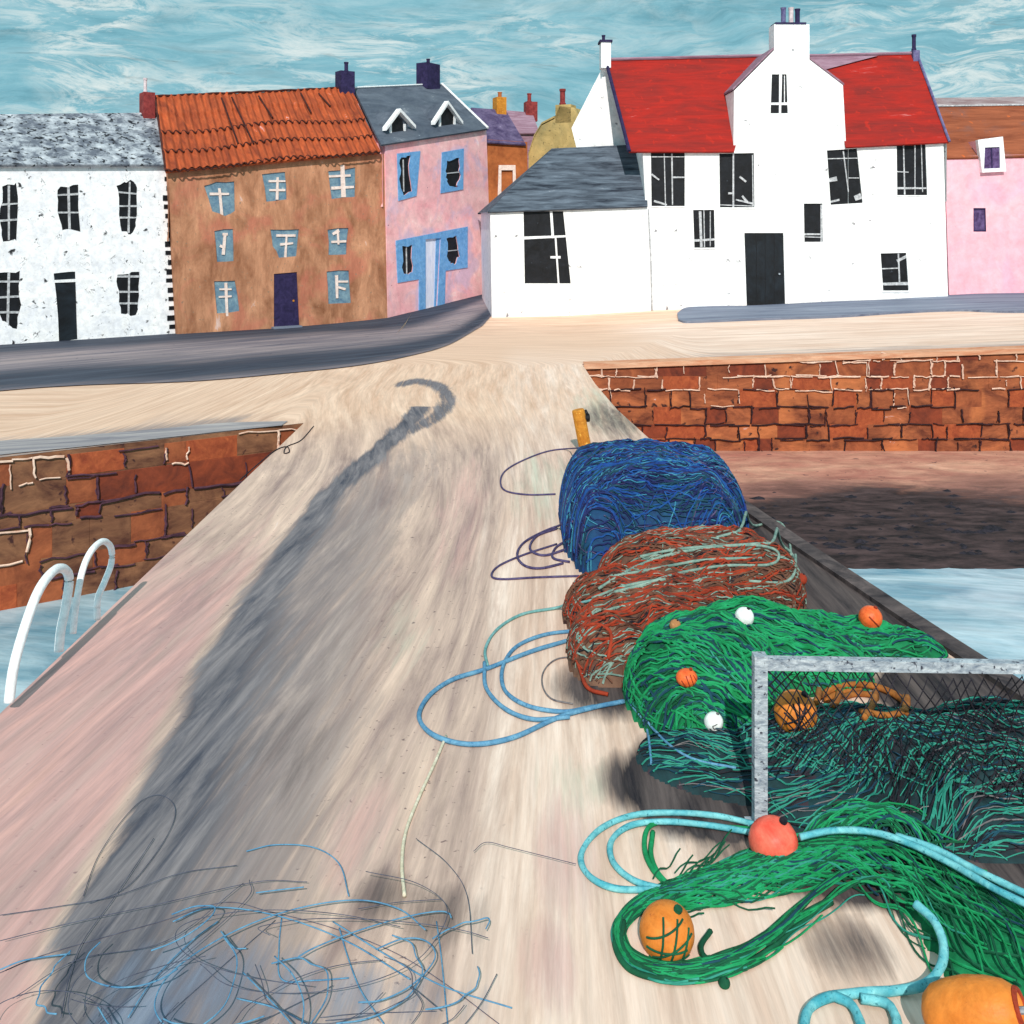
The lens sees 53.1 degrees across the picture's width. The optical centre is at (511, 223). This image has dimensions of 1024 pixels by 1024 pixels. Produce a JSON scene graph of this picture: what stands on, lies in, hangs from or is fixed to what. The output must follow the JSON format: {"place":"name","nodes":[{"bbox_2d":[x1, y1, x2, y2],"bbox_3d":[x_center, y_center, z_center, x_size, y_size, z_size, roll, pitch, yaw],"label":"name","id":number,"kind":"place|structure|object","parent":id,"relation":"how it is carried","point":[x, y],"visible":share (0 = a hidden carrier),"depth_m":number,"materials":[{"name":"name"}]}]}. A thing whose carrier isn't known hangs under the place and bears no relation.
{"place":"outdoors","nodes":[
{"label":"outdoors","id":0,"kind":"place"},
{"bbox_2d":[0,421,286,454],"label":"path","id":1,"kind":"structure","parent":0,"point":[23,445],"depth_m":22.93,"materials":[{"name":"grey concrete"}]},
{"bbox_2d":[0,423,302,610],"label":"harbour wall","id":2,"kind":"structure","parent":0,"point":[144,507],"depth_m":22.25,"materials":[{"name":"stone"}]},
{"bbox_2d":[0,295,490,390],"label":"road","id":3,"kind":"structure","parent":0,"point":[183,357],"depth_m":38.61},
{"bbox_2d":[0,365,1023,1023],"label":"pier","id":4,"kind":"structure","parent":0,"point":[278,645],"depth_m":8.93,"materials":[{"name":"paint"}]},
{"bbox_2d":[4,564,73,703],"bbox_3d":[-4.950,4.212,10.762,0.100,1.025,1.462,0,0,0],"label":"grab rail","id":5,"kind":"object","parent":4,"relation":"on","point":[65,570],"visible":1,"depth_m":10.64,"materials":[{"name":"white metal"}]},
{"bbox_2d":[69,538,114,633],"bbox_3d":[-4.950,4.255,12.110,0.076,0.935,1.200,0,0,0],"label":"grab rail","id":6,"kind":"object","parent":4,"relation":"on","point":[107,543],"visible":1,"depth_m":12.10,"materials":[{"name":"white metal"}]},
{"bbox_2d":[0,844,511,1023],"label":"fishing line","id":7,"kind":"object","parent":4,"relation":"on","point":[422,974],"visible":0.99,"depth_m":6.56,"materials":[{"name":"blue plastic"}]},
{"bbox_2d":[240,426,313,479],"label":"rope","id":8,"kind":"object","parent":4,"relation":"on","point":[274,451],"visible":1,"depth_m":21.51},
{"bbox_2d":[0,794,575,1023],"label":"fishing line","id":9,"kind":"object","parent":4,"relation":"on","point":[85,1003],"visible":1,"depth_m":6.70,"materials":[{"name":"dark plastic"}]},
{"bbox_2d":[400,735,446,897],"bbox_3d":[-0.751,4.786,8.435,0.148,0.025,2.288,0,0,4],"label":"rope","id":10,"kind":"object","parent":4,"relation":"on","point":[408,824],"visible":0.98,"depth_m":8.17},
{"bbox_2d":[417,639,624,746],"bbox_3d":[0.072,4.776,10.467,2.394,0.043,1.566,0,0,-33],"label":"rope","id":11,"kind":"object","parent":4,"relation":"on","point":[436,736],"visible":0.97,"depth_m":10.04,"materials":[{"name":"blue fabric"}]},
{"bbox_2d":[490,543,578,579],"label":"rope","id":12,"kind":"object","parent":4,"relation":"on","point":[531,577],"visible":0.98,"depth_m":13.90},
{"bbox_2d":[483,599,590,665],"bbox_3d":[0.123,4.587,11.962,1.676,0.423,0.986,0,0,-36],"label":"rope","id":13,"kind":"object","parent":4,"relation":"on","point":[499,627],"visible":0.98,"depth_m":12.26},
{"bbox_2d":[482,629,594,721],"bbox_3d":[0.255,4.775,10.948,1.153,0.045,2.224,0,0,0],"label":"rope","id":14,"kind":"object","parent":4,"relation":"on","point":[520,702],"visible":0.94,"depth_m":10.25,"materials":[{"name":"blue fabric"}]},
{"bbox_2d":[500,447,578,495],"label":"rope","id":15,"kind":"object","parent":4,"relation":"on","point":[524,460],"visible":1,"depth_m":19.31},
{"bbox_2d":[516,520,572,569],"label":"rope","id":16,"kind":"object","parent":4,"relation":"on","point":[548,530],"visible":0.98,"depth_m":14.88,"materials":[{"name":"purple fabric"}]},
{"bbox_2d":[541,657,572,704],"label":"rope","id":17,"kind":"object","parent":4,"relation":"on","point":[547,695],"visible":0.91,"depth_m":10.66,"materials":[{"name":"grey fabric"}]},
{"bbox_2d":[572,408,590,446],"bbox_3d":[1.486,4.405,21.575,0.442,1.039,0.273,0,0,0],"label":"mooring post","id":18,"kind":"object","parent":4,"relation":"on","point":[581,417],"visible":0.88,"depth_m":21.47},
{"bbox_2d":[558,438,748,573],"bbox_3d":[2.190,4.153,15.929,2.872,1.314,3.997,0,0,0],"label":"net heap","id":19,"kind":"object","parent":4,"relation":"on","point":[612,493],"visible":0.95,"depth_m":14.69,"materials":[{"name":"fabric"}]},
{"bbox_2d":[627,451,722,524],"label":"rope","id":20,"kind":"object","parent":19,"relation":"on","point":[705,521],"visible":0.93,"depth_m":14.86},
{"bbox_2d":[578,809,753,893],"bbox_3d":[1.153,4.773,7.921,1.493,0.049,0.910,0,0,-43],"label":"rope","id":21,"kind":"object","parent":4,"relation":"on","point":[641,886],"visible":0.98,"depth_m":8.09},
{"bbox_2d":[639,899,694,960],"bbox_3d":[1.028,4.692,6.794,0.365,0.381,0.374,0,0,0],"label":"float","id":22,"kind":"object","parent":4,"relation":"on","point":[666,929],"visible":0.93,"depth_m":6.68,"materials":[{"name":"orange plastic"}]},
{"bbox_2d":[562,524,806,687],"bbox_3d":[2.173,4.388,12.381,3.154,0.844,3.590,0,0,0],"label":"net heap","id":23,"kind":"object","parent":4,"relation":"on","point":[631,614],"visible":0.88,"depth_m":12.19,"materials":[{"name":"brown fabric"}]},
{"bbox_2d":[569,616,613,696],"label":"rope","id":24,"kind":"object","parent":23,"relation":"on","point":[592,690],"visible":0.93,"depth_m":10.86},
{"bbox_2d":[591,511,796,597],"bbox_3d":[3.196,4.409,13.763,1.673,0.778,5.622,0,0,35],"label":"rope","id":25,"kind":"object","parent":23,"relation":"on","point":[688,549],"visible":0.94,"depth_m":12.72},
{"bbox_2d":[800,573,806,584],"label":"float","id":26,"kind":"object","parent":23,"relation":"on","point":[803,577],"visible":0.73,"depth_m":12.85,"materials":[{"name":"red plastic"}]},
{"bbox_2d":[642,823,750,896],"bbox_3d":[1.340,4.777,7.859,0.746,0.042,1.045,0,0,33],"label":"rope","id":27,"kind":"object","parent":4,"relation":"on","point":[648,854],"visible":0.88,"depth_m":7.80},
{"bbox_2d":[612,893,833,980],"bbox_3d":[1.477,4.774,6.898,1.625,0.048,0.881,0,0,0],"label":"rope","id":28,"kind":"object","parent":4,"relation":"on","point":[626,966],"visible":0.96,"depth_m":6.73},
{"bbox_2d":[719,976,729,989],"bbox_3d":[1.338,4.779,6.449,0.073,0.076,0.072,0,0,0],"label":"float","id":29,"kind":"object","parent":4,"relation":"on","point":[724,982],"visible":1,"depth_m":6.43,"materials":[{"name":"green plastic"}]},
{"bbox_2d":[748,815,797,855],"bbox_3d":[1.988,4.683,7.798,0.370,0.371,0.370,0,0,0],"label":"float","id":30,"kind":"object","parent":4,"relation":"on","point":[772,835],"visible":0.74,"depth_m":7.70,"materials":[{"name":"plastic"}]},
{"bbox_2d":[622,595,948,735],"bbox_3d":[2.667,4.399,10.992,3.905,0.822,2.327,0,0,-38],"label":"net heap","id":31,"kind":"object","parent":4,"relation":"on","point":[714,645],"visible":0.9,"depth_m":10.26,"materials":[{"name":"green fabric"}]},
{"bbox_2d":[669,619,680,628],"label":"float","id":32,"kind":"object","parent":31,"relation":"on","point":[674,623],"visible":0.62,"depth_m":10.58,"materials":[{"name":"orange plastic"}]},
{"bbox_2d":[629,703,735,768],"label":"rope","id":33,"kind":"object","parent":31,"relation":"on","point":[682,753],"visible":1,"depth_m":9.04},
{"bbox_2d":[676,667,696,687],"bbox_3d":[1.642,4.253,9.621,0.202,0.186,0.198,0,0,0],"label":"float","id":34,"kind":"object","parent":31,"relation":"on","point":[686,677],"visible":1,"depth_m":9.56,"materials":[{"name":"orange plastic"}]},
{"bbox_2d":[704,711,722,730],"bbox_3d":[1.839,4.539,9.341,0.175,0.183,0.180,0,0,0],"label":"float","id":35,"kind":"object","parent":31,"relation":"on","point":[713,720],"visible":0.94,"depth_m":9.29,"materials":[{"name":"white plastic"}]},
{"bbox_2d":[735,607,753,624],"bbox_3d":[2.418,4.086,10.658,0.200,0.208,0.200,0,0,0],"label":"float","id":36,"kind":"object","parent":31,"relation":"on","point":[744,615],"visible":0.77,"depth_m":10.59,"materials":[{"name":"white plastic"}]},
{"bbox_2d":[858,605,882,627],"bbox_3d":[3.954,4.337,11.294,0.254,0.265,0.263,0,0,0],"label":"float","id":37,"kind":"object","parent":31,"relation":"on","point":[869,616],"visible":0.99,"depth_m":11.21,"materials":[{"name":"orange plastic"}]},
{"bbox_2d":[610,798,1023,996],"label":"net","id":38,"kind":"object","parent":4,"relation":"on","point":[983,927],"visible":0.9,"depth_m":7.24,"materials":[{"name":"green fabric"}]},
{"bbox_2d":[798,826,1023,907],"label":"rope","id":39,"kind":"object","parent":38,"relation":"on","point":[975,873],"visible":1,"depth_m":7.47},
{"bbox_2d":[636,695,1023,863],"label":"net heap","id":40,"kind":"object","parent":4,"relation":"on","point":[801,793],"visible":0.73,"depth_m":8.58,"materials":[{"name":"green fabric"}]},
{"bbox_2d":[774,689,816,732],"bbox_3d":[2.519,4.331,9.094,0.375,0.391,0.384,0,0,0],"label":"float","id":41,"kind":"object","parent":40,"relation":"on","point":[781,711],"visible":0.63,"depth_m":8.98,"materials":[{"name":"orange plastic"}]},
{"bbox_2d":[813,681,910,720],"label":"rope","id":42,"kind":"object","parent":40,"relation":"on","point":[832,693],"visible":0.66,"depth_m":9.74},
{"bbox_2d":[799,900,948,1023],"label":"rope","id":43,"kind":"object","parent":4,"relation":"on","point":[876,996],"visible":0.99,"depth_m":6.33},
{"bbox_2d":[744,651,1023,825],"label":"railing","id":44,"kind":"object","parent":4,"relation":"on","point":[763,663],"visible":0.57,"depth_m":8.13,"materials":[{"name":"grey metal"}]},
{"bbox_2d":[768,671,1023,804],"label":"hanging net","id":45,"kind":"object","parent":44,"relation":"hanging from","point":[930,729],"visible":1,"depth_m":8.13,"materials":[{"name":"black fabric"}]},
{"bbox_2d":[745,500,1023,699],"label":"pier kerb","id":46,"kind":"structure","parent":4,"relation":"on","point":[954,647],"depth_m":12.99,"materials":[{"name":"grey concrete"}]},
{"bbox_2d":[921,974,1023,1023],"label":"float","id":47,"kind":"object","parent":4,"relation":"on","point":[971,999],"visible":1,"depth_m":5.80,"materials":[{"name":"orange plastic"}]},
{"bbox_2d":[0,309,1023,456],"bbox_3d":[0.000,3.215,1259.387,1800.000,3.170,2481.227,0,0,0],"label":"quay","id":48,"kind":"structure","parent":0,"point":[77,410],"depth_m":36.84,"materials":[{"name":"paint"}]},
{"bbox_2d":[0,113,174,344],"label":"terraced house","id":49,"kind":"structure","parent":48,"relation":"on","point":[85,251],"depth_m":42.63,"materials":[{"name":"paint"}]},
{"bbox_2d":[0,183,17,241],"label":"window","id":50,"kind":"structure","parent":49,"relation":"in","point":[9,207],"depth_m":40.63,"materials":[{"name":"black glass"}]},
{"bbox_2d":[0,271,20,328],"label":"window","id":51,"kind":"structure","parent":49,"relation":"in","point":[10,304],"depth_m":40.67,"materials":[{"name":"black glass"}]},
{"bbox_2d":[54,272,76,340],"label":"door","id":52,"kind":"structure","parent":49,"relation":"in","point":[65,285],"depth_m":41.96,"materials":[{"name":"black wood"}]},
{"bbox_2d":[57,185,79,231],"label":"window","id":53,"kind":"structure","parent":49,"relation":"in","point":[68,212],"depth_m":41.98,"materials":[{"name":"black glass"}]},
{"bbox_2d":[117,180,136,233],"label":"window","id":54,"kind":"structure","parent":49,"relation":"in","point":[127,192],"depth_m":43.43,"materials":[{"name":"black glass"}]},
{"bbox_2d":[116,272,139,315],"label":"window","id":55,"kind":"structure","parent":49,"relation":"in","point":[127,284],"depth_m":43.44,"materials":[{"name":"black glass"}]},
{"bbox_2d":[139,62,386,333],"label":"terraced house","id":56,"kind":"structure","parent":48,"relation":"on","point":[276,215],"depth_m":47.36,"materials":[{"name":"paint"}]},
{"bbox_2d":[204,181,234,215],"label":"window","id":57,"kind":"structure","parent":56,"relation":"in","point":[220,195],"depth_m":45.46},
{"bbox_2d":[214,229,232,261],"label":"window","id":58,"kind":"structure","parent":56,"relation":"in","point":[224,237],"depth_m":45.53,"materials":[{"name":"blue glass"}]},
{"bbox_2d":[214,281,238,315],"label":"window","id":59,"kind":"structure","parent":56,"relation":"in","point":[226,296],"depth_m":45.55,"materials":[{"name":"blue glass"}]},
{"bbox_2d":[262,172,285,201],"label":"window","id":60,"kind":"structure","parent":56,"relation":"in","point":[274,183],"depth_m":46.84,"materials":[{"name":"blue glass"}]},
{"bbox_2d":[271,229,298,257],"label":"window","id":61,"kind":"structure","parent":56,"relation":"in","point":[284,242],"depth_m":47.10,"materials":[{"name":"blue glass"}]},
{"bbox_2d":[274,272,298,325],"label":"door","id":62,"kind":"structure","parent":56,"relation":"in","point":[286,313],"depth_m":47.12,"materials":[{"name":"purple wood"}]},
{"bbox_2d":[328,228,347,254],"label":"window","id":63,"kind":"structure","parent":56,"relation":"in","point":[337,237],"depth_m":48.51,"materials":[{"name":"blue glass"}]},
{"bbox_2d":[327,270,350,303],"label":"window","id":64,"kind":"structure","parent":56,"relation":"in","point":[338,281],"depth_m":48.57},
{"bbox_2d":[328,165,354,198],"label":"window","id":65,"kind":"structure","parent":56,"relation":"in","point":[342,182],"depth_m":48.63,"materials":[{"name":"blue glass"}]},
{"bbox_2d":[355,59,488,317],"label":"terraced house","id":66,"kind":"structure","parent":48,"relation":"on","point":[428,129],"depth_m":53.50,"materials":[{"name":"paint"}]},
{"bbox_2d":[396,240,418,282],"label":"window","id":67,"kind":"structure","parent":66,"relation":"in","point":[403,254],"depth_m":51.29,"materials":[{"name":"blue paint"}]},
{"bbox_2d":[397,151,419,200],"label":"window","id":68,"kind":"structure","parent":66,"relation":"in","point":[404,187],"depth_m":51.29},
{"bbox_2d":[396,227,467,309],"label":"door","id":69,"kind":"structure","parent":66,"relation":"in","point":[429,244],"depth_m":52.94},
{"bbox_2d":[440,148,463,192],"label":"window","id":70,"kind":"structure","parent":66,"relation":"in","point":[450,175],"depth_m":54.40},
{"bbox_2d":[441,227,467,270],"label":"window","id":71,"kind":"structure","parent":66,"relation":"in","point":[452,251],"depth_m":54.74,"materials":[{"name":"blue paint"}]},
{"bbox_2d":[471,92,527,202],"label":"house","id":72,"kind":"structure","parent":48,"relation":"on","point":[507,161],"depth_m":66.61,"materials":[{"name":"orange paint"}]},
{"bbox_2d":[498,165,515,194],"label":"window","id":73,"kind":"structure","parent":72,"relation":"in","point":[504,171],"depth_m":66.45,"materials":[{"name":"white wood"}]},
{"bbox_2d":[507,93,537,168],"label":"house","id":74,"kind":"structure","parent":48,"relation":"on","point":[525,121],"depth_m":77.99,"materials":[{"name":"paint"}]},
{"bbox_2d":[528,89,580,167],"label":"house","id":75,"kind":"structure","parent":48,"relation":"on","point":[555,131],"depth_m":67.28,"materials":[{"name":"yellow paint"}]},
{"bbox_2d":[478,145,650,316],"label":"outhouse","id":76,"kind":"structure","parent":48,"relation":"on","point":[564,231],"depth_m":50.80,"materials":[{"name":"paint"}]},
{"bbox_2d":[524,211,570,283],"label":"window","id":77,"kind":"structure","parent":76,"relation":"in","point":[545,246],"depth_m":50.54,"materials":[{"name":"black glass"}]},
{"bbox_2d":[572,7,950,309],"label":"house","id":78,"kind":"structure","parent":48,"relation":"on","point":[786,168],"depth_m":51.41,"materials":[{"name":"white paint"}]},
{"bbox_2d":[651,153,685,206],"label":"window","id":79,"kind":"structure","parent":78,"relation":"in","point":[667,169],"depth_m":51.28,"materials":[{"name":"black glass"}]},
{"bbox_2d":[693,210,715,248],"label":"window","id":80,"kind":"structure","parent":78,"relation":"in","point":[703,220],"depth_m":51.31,"materials":[{"name":"black glass"}]},
{"bbox_2d":[719,153,754,208],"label":"window","id":81,"kind":"structure","parent":78,"relation":"in","point":[736,169],"depth_m":51.35,"materials":[{"name":"black glass"}]},
{"bbox_2d":[744,233,784,304],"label":"door","id":82,"kind":"structure","parent":78,"relation":"in","point":[764,254],"depth_m":51.38,"materials":[{"name":"black wood"}]},
{"bbox_2d":[771,74,786,112],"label":"window","id":83,"kind":"structure","parent":78,"relation":"in","point":[778,87],"depth_m":51.40,"materials":[{"name":"black glass"}]},
{"bbox_2d":[804,204,822,241],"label":"window","id":84,"kind":"structure","parent":78,"relation":"in","point":[813,220],"depth_m":51.44,"materials":[{"name":"black glass"}]},
{"bbox_2d":[827,149,861,204],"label":"window","id":85,"kind":"structure","parent":78,"relation":"in","point":[843,170],"depth_m":51.48,"materials":[{"name":"black glass"}]},
{"bbox_2d":[881,253,909,292],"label":"window","id":86,"kind":"structure","parent":78,"relation":"in","point":[894,267],"depth_m":51.54,"materials":[{"name":"black glass"}]},
{"bbox_2d":[897,145,927,195],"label":"window","id":87,"kind":"structure","parent":78,"relation":"in","point":[911,162],"depth_m":51.56,"materials":[{"name":"black glass"}]},
{"bbox_2d":[582,352,1023,451],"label":"harbour wall","id":88,"kind":"structure","parent":48,"relation":"attached to","point":[959,403],"depth_m":34.97,"materials":[{"name":"brick"}]},
{"bbox_2d":[583,345,1023,368],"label":"coping","id":89,"kind":"object","parent":88,"relation":"on","point":[802,357],"visible":0.99,"depth_m":34.88,"materials":[{"name":"stone"}]},
{"bbox_2d":[935,97,1023,294],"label":"house","id":90,"kind":"structure","parent":48,"relation":"on","point":[984,208],"depth_m":52.09,"materials":[{"name":"pink paint"}]},
{"bbox_2d":[973,208,985,231],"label":"window","id":91,"kind":"structure","parent":90,"relation":"in","point":[979,214],"depth_m":52.06,"materials":[{"name":"purple glass"}]},
{"bbox_2d":[975,137,1005,172],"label":"window","id":92,"kind":"structure","parent":90,"relation":"in","point":[990,151],"depth_m":51.85,"materials":[{"name":"white wood"}]},
{"bbox_2d":[0,568,1023,712],"bbox_3d":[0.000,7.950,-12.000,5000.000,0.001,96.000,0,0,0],"label":"water","id":93,"kind":"structure","parent":0,"point":[980,611],"depth_m":20.95,"materials":[{"name":"blue liquid"}]},
{"bbox_2d":[677,293,1023,322],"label":"pavement","id":94,"kind":"structure","parent":0,"point":[999,302],"depth_m":49.27,"materials":[{"name":"grey concrete"}]},
{"bbox_2d":[715,451,1023,568],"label":"beach","id":95,"kind":"structure","parent":0,"point":[987,487],"depth_m":29.13,"materials":[{"name":"sand"},{"name":"brown sand"}]},
{"bbox_2d":[749,489,1023,554],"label":"seaweed","id":96,"kind":"object","parent":95,"relation":"on","point":[989,529],"visible":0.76,"depth_m":26.40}
]}

